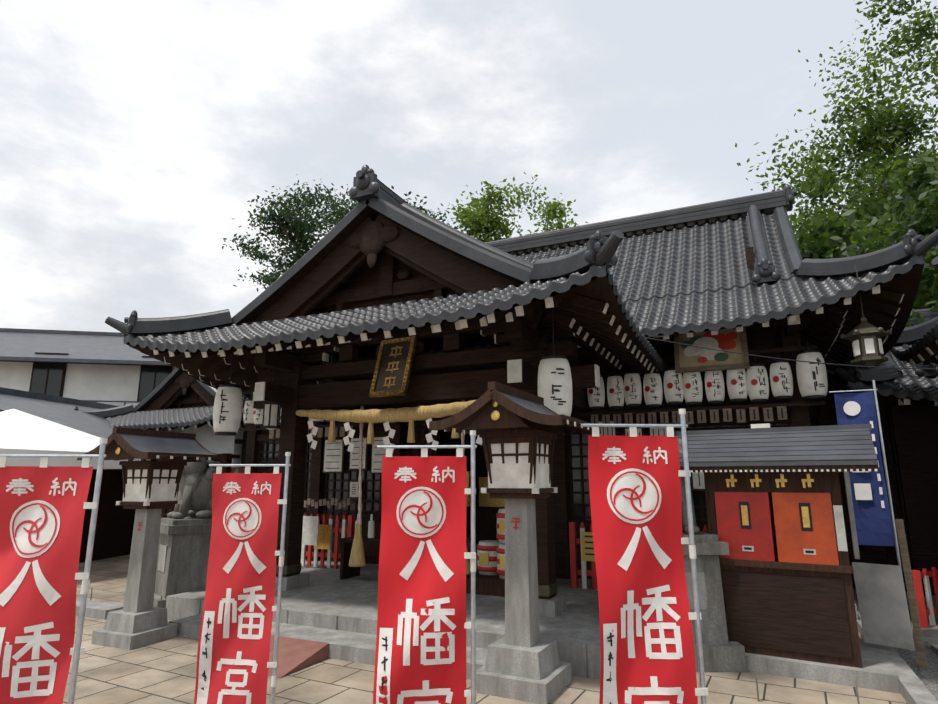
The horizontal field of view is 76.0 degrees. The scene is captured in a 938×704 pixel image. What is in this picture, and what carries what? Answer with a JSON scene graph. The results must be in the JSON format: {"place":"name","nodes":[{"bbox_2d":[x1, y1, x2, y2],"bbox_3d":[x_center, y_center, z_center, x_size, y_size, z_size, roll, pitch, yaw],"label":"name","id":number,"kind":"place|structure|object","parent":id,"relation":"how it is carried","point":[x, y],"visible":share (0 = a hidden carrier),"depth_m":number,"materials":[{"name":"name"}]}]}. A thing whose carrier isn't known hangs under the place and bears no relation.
{"place":"outdoors","nodes":[
{"label":"outdoors","id":0,"kind":"place"},
{"bbox_2d":[302,516,488,570],"bbox_3d":[0.028,2.671,8.111,5.550,0.775,1.225,-6,-13,24],"label":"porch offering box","id":1,"kind":"object","parent":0,"point":[310,530],"visible":0.15,"depth_m":9.07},
{"bbox_2d":[0,0,937,332],"label":"sky","id":2,"kind":"structure","parent":0,"point":[133,133],"materials":[{"name":"white"}]},
{"bbox_2d":[63,555,907,703],"bbox_3d":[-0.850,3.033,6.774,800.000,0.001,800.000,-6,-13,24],"label":"paved ground","id":3,"kind":"structure","parent":0,"point":[162,672],"depth_m":4.71,"materials":[{"name":"stone"}]},
{"bbox_2d":[0,438,107,703],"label":"nobori banner","id":4,"kind":"object","parent":3,"relation":"on","point":[43,506],"visible":1,"depth_m":2.79,"materials":[{"name":"red fabric"}]},
{"bbox_2d":[0,409,150,468],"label":"festival tent","id":5,"kind":"object","parent":3,"relation":"on","point":[21,432],"visible":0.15,"depth_m":9.70,"materials":[{"name":"white fabric"}]},
{"bbox_2d":[0,387,171,562],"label":"building","id":6,"kind":"structure","parent":3,"relation":"on","point":[114,530],"depth_m":12.53,"materials":[{"name":"brown tile"}]},
{"bbox_2d":[0,328,175,406],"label":"background building","id":7,"kind":"structure","parent":3,"relation":"on","point":[106,382],"depth_m":20.80,"materials":[{"name":"paint"}]},
{"bbox_2d":[0,356,171,404],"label":"roof gutter","id":8,"kind":"object","parent":7,"relation":"attached to","point":[39,359],"visible":0.1,"depth_m":19.97,"materials":[{"name":"grey metal"}]},
{"bbox_2d":[77,427,225,649],"bbox_3d":[-3.309,1.847,6.156,1.016,2.064,0.976,-5,-13,22],"label":"stone lantern","id":9,"kind":"object","parent":3,"relation":"on","point":[150,489],"visible":0.94,"depth_m":6.04,"materials":[{"name":"stone"}]},
{"bbox_2d":[153,453,240,607],"bbox_3d":[-3.415,2.229,7.659,1.050,1.940,0.800,10,-16,-39],"label":"guardian lion statue","id":10,"kind":"object","parent":3,"relation":"on","point":[183,552],"visible":0.56,"depth_m":7.32,"materials":[{"name":"stone"}]},
{"bbox_2d":[151,453,244,535],"bbox_3d":[-6.371,3.099,11.894,5.750,2.000,2.040,-6,-13,24],"label":"shrine ema rack","id":11,"kind":"object","parent":3,"relation":"on","point":[228,460],"visible":0.06,"depth_m":10.41,"materials":[{"name":"brown wood"}]},
{"bbox_2d":[152,424,246,467],"bbox_3d":[-5.563,3.674,17.004,3.890,3.000,6.600,-6,-13,24],"label":"annex","id":12,"kind":"object","parent":3,"relation":"on","point":[207,438],"depth_m":13.70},
{"bbox_2d":[74,368,249,430],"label":"annex roof","id":13,"kind":"structure","parent":12,"relation":"on","point":[176,398],"depth_m":14.63,"materials":[{"name":"grey tile"}]},
{"bbox_2d":[194,452,290,703],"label":"nobori banner","id":14,"kind":"object","parent":3,"relation":"on","point":[234,664],"visible":1,"depth_m":3.80,"materials":[{"name":"red fabric"}]},
{"bbox_2d":[268,635,328,677],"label":"ramp","id":15,"kind":"structure","parent":3,"relation":"on","point":[295,654],"depth_m":5.24,"materials":[{"name":"rubber"}]},
{"bbox_2d":[222,174,484,291],"bbox_3d":[-3.494,0.331,17.140,7.172,9.673,8.297,6,-13,-25],"label":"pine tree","id":16,"kind":"object","parent":3,"relation":"on","point":[299,227],"visible":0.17,"depth_m":15.87,"materials":[{"name":"green plant"}]},
{"bbox_2d":[373,430,476,703],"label":"nobori banner","id":17,"kind":"object","parent":3,"relation":"on","point":[422,626],"visible":1,"depth_m":3.06,"materials":[{"name":"red fabric"}]},
{"bbox_2d":[76,559,859,703],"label":"shrine stone platform","id":18,"kind":"structure","parent":3,"relation":"on","point":[333,609],"depth_m":6.04,"materials":[{"name":"stone"}]},
{"bbox_2d":[252,299,600,616],"bbox_3d":[-0.470,1.413,7.952,5.000,3.160,3.400,-6,-13,24],"label":"wooden porch frame","id":19,"kind":"object","parent":18,"relation":"on","point":[298,371],"visible":0.58,"depth_m":7.26,"materials":[{"name":"brown wood"}]},
{"bbox_2d":[105,165,667,386],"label":"porch roof","id":20,"kind":"structure","parent":19,"relation":"on","point":[380,257],"depth_m":6.79,"materials":[{"name":"grey tile"}]},
{"bbox_2d":[642,337,937,369],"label":"cable","id":21,"kind":"object","parent":20,"relation":"attached to","point":[793,360],"visible":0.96,"depth_m":5.88,"materials":[{"name":"black plastic"}]},
{"bbox_2d":[296,400,481,573],"bbox_3d":[-0.828,1.507,7.147,2.847,2.101,0.604,-6,-13,24],"label":"porch shimenawa and bell ropes","id":22,"kind":"object","parent":19,"relation":"hanging from","point":[387,416],"visible":0.67,"depth_m":7.17,"materials":[{"name":"wicker"}]},
{"bbox_2d":[369,336,416,397],"bbox_3d":[-0.899,0.174,7.109,0.516,0.725,0.303,-6,-13,24],"label":"shrine plaque","id":23,"kind":"object","parent":19,"relation":"attached to","point":[393,367],"visible":1,"depth_m":7.09,"materials":[{"name":"brown wood"}]},
{"bbox_2d":[261,370,594,596],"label":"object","id":24,"kind":"object","parent":19,"relation":"attached to","point":[490,575],"visible":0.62,"depth_m":7.26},
{"bbox_2d":[301,513,707,589],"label":"red white shrine fences","id":25,"kind":"object","parent":18,"relation":"on","point":[584,572],"visible":0.29,"depth_m":9.03,"materials":[{"name":"paint"}]},
{"bbox_2d":[244,247,825,578],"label":"hall body","id":26,"kind":"structure","parent":18,"relation":"on","point":[571,480],"depth_m":8.49,"materials":[{"name":"brown wood"}]},
{"bbox_2d":[323,435,387,498],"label":"hanging signs","id":27,"kind":"object","parent":26,"relation":"attached to","point":[333,457],"visible":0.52,"depth_m":9.88,"materials":[{"name":"white paper"}]},
{"bbox_2d":[213,307,827,435],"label":"paper lanterns","id":28,"kind":"object","parent":26,"relation":"on","point":[555,392],"visible":0.92,"depth_m":6.93,"materials":[{"name":"white paper"}]},
{"bbox_2d":[269,406,786,579],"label":"hall votive boards and offerings","id":29,"kind":"object","parent":26,"relation":"attached to","point":[347,571],"visible":0.4,"depth_m":7.93},
{"bbox_2d":[180,184,937,397],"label":"hall roof","id":30,"kind":"structure","parent":26,"relation":"on","point":[683,270],"depth_m":8.23,"materials":[{"name":"grey tile"}]},
{"bbox_2d":[840,265,891,367],"bbox_3d":[4.255,-0.398,6.481,0.472,1.150,0.424,-6,-13,24],"label":"hanging lantern","id":31,"kind":"object","parent":30,"relation":"hanging from","point":[864,336],"visible":1,"depth_m":6.32,"materials":[{"name":"black metal"}]},
{"bbox_2d":[673,326,749,372],"bbox_3d":[3.047,-0.101,7.592,0.867,0.713,0.231,-6,-13,24],"label":"painting","id":32,"kind":"object","parent":26,"relation":"attached to","point":[688,359],"visible":0.96,"depth_m":7.53},
{"bbox_2d":[440,172,587,242],"bbox_3d":[0.720,-0.180,20.581,6.899,12.064,6.925,-6,-13,24],"label":"tree","id":33,"kind":"object","parent":3,"relation":"on","point":[480,222],"visible":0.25,"depth_m":19.43,"materials":[{"name":"green plant"}]},
{"bbox_2d":[429,381,600,703],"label":"stone lantern","id":34,"kind":"object","parent":3,"relation":"on","point":[524,663],"visible":0.96,"depth_m":4.70,"materials":[{"name":"stone"}]},
{"bbox_2d":[582,409,707,703],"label":"nobori banner","id":35,"kind":"object","parent":3,"relation":"on","point":[647,650],"visible":1,"depth_m":2.83,"materials":[{"name":"red fabric"}]},
{"bbox_2d":[678,439,746,671],"bbox_3d":[1.893,1.807,5.671,0.800,1.940,1.050,0,-12,0],"label":"stone pedestal","id":36,"kind":"object","parent":3,"relation":"on","point":[721,653],"visible":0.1,"depth_m":5.17,"materials":[{"name":"stone"}]},
{"bbox_2d":[676,423,900,693],"bbox_3d":[2.800,1.690,5.434,1.640,2.070,1.321,-7,-14,30],"label":"offering stall","id":37,"kind":"object","parent":3,"relation":"on","point":[790,609],"visible":0.9,"depth_m":5.05,"materials":[{"name":"wood"}]},
{"bbox_2d":[843,148,937,309],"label":"tree","id":38,"kind":"object","parent":3,"relation":"on","point":[925,198],"visible":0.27,"depth_m":11.77,"materials":[{"name":"green plant"}]},
{"bbox_2d":[853,589,937,700],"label":"ground gravel bed","id":39,"kind":"object","parent":3,"relation":"on","point":[928,678],"depth_m":5.30,"materials":[{"name":"grey gravel"}]},
{"bbox_2d":[735,0,937,253],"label":"camphor tree","id":40,"kind":"object","parent":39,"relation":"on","point":[820,182],"visible":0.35,"depth_m":16.32,"materials":[{"name":"green plant"}]},
{"bbox_2d":[791,206,937,384],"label":"tree","id":41,"kind":"object","parent":39,"relation":"on","point":[825,239],"visible":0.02,"depth_m":9.89,"materials":[{"name":"green plant"}]},
{"bbox_2d":[829,380,902,575],"bbox_3d":[3.950,1.550,5.930,0.420,2.550,0.040,-6,-13,24],"label":"blue banner","id":42,"kind":"object","parent":39,"relation":"on","point":[873,517],"visible":0.77,"depth_m":5.97,"materials":[{"name":"fabric"}]},
{"bbox_2d":[843,472,927,669],"bbox_3d":[3.625,1.689,5.326,0.438,2.074,0.224,-12,-17,44],"label":"board panel","id":43,"kind":"object","parent":39,"relation":"on","point":[883,605],"visible":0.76,"depth_m":5.16,"materials":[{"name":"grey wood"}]},
{"bbox_2d":[854,600,937,703],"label":"ground kerb and stepping stones","id":44,"kind":"structure","parent":39,"relation":"on","point":[914,689],"depth_m":4.54,"materials":[{"name":"stone"}]},
{"bbox_2d":[886,405,937,595],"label":"building wall","id":45,"kind":"structure","parent":39,"relation":"on","point":[913,434],"depth_m":8.53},
{"bbox_2d":[890,257,937,365],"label":"roof","id":46,"kind":"structure","parent":45,"relation":"on","point":[915,345],"depth_m":7.47,"materials":[{"name":"tile"}]},
{"bbox_2d":[911,567,937,627],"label":"red fence","id":47,"kind":"object","parent":39,"relation":"on","point":[925,575],"visible":0.23,"depth_m":6.38,"materials":[{"name":"red wood"}]},
{"bbox_2d":[238,345,824,430],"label":"paper lanterns","id":48,"kind":"object","parent":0,"point":[752,382],"visible":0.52,"depth_m":7.61,"materials":[{"name":"white paper"}]},
{"bbox_2d":[808,384,933,591],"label":"building wall","id":49,"kind":"structure","parent":0,"point":[822,415],"depth_m":8.85,"materials":[{"name":"brown wood"}]},
{"bbox_2d":[832,308,937,408],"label":"roof","id":50,"kind":"structure","parent":49,"relation":"on","point":[908,387],"depth_m":8.26,"materials":[{"name":"grey tile"}]}
]}

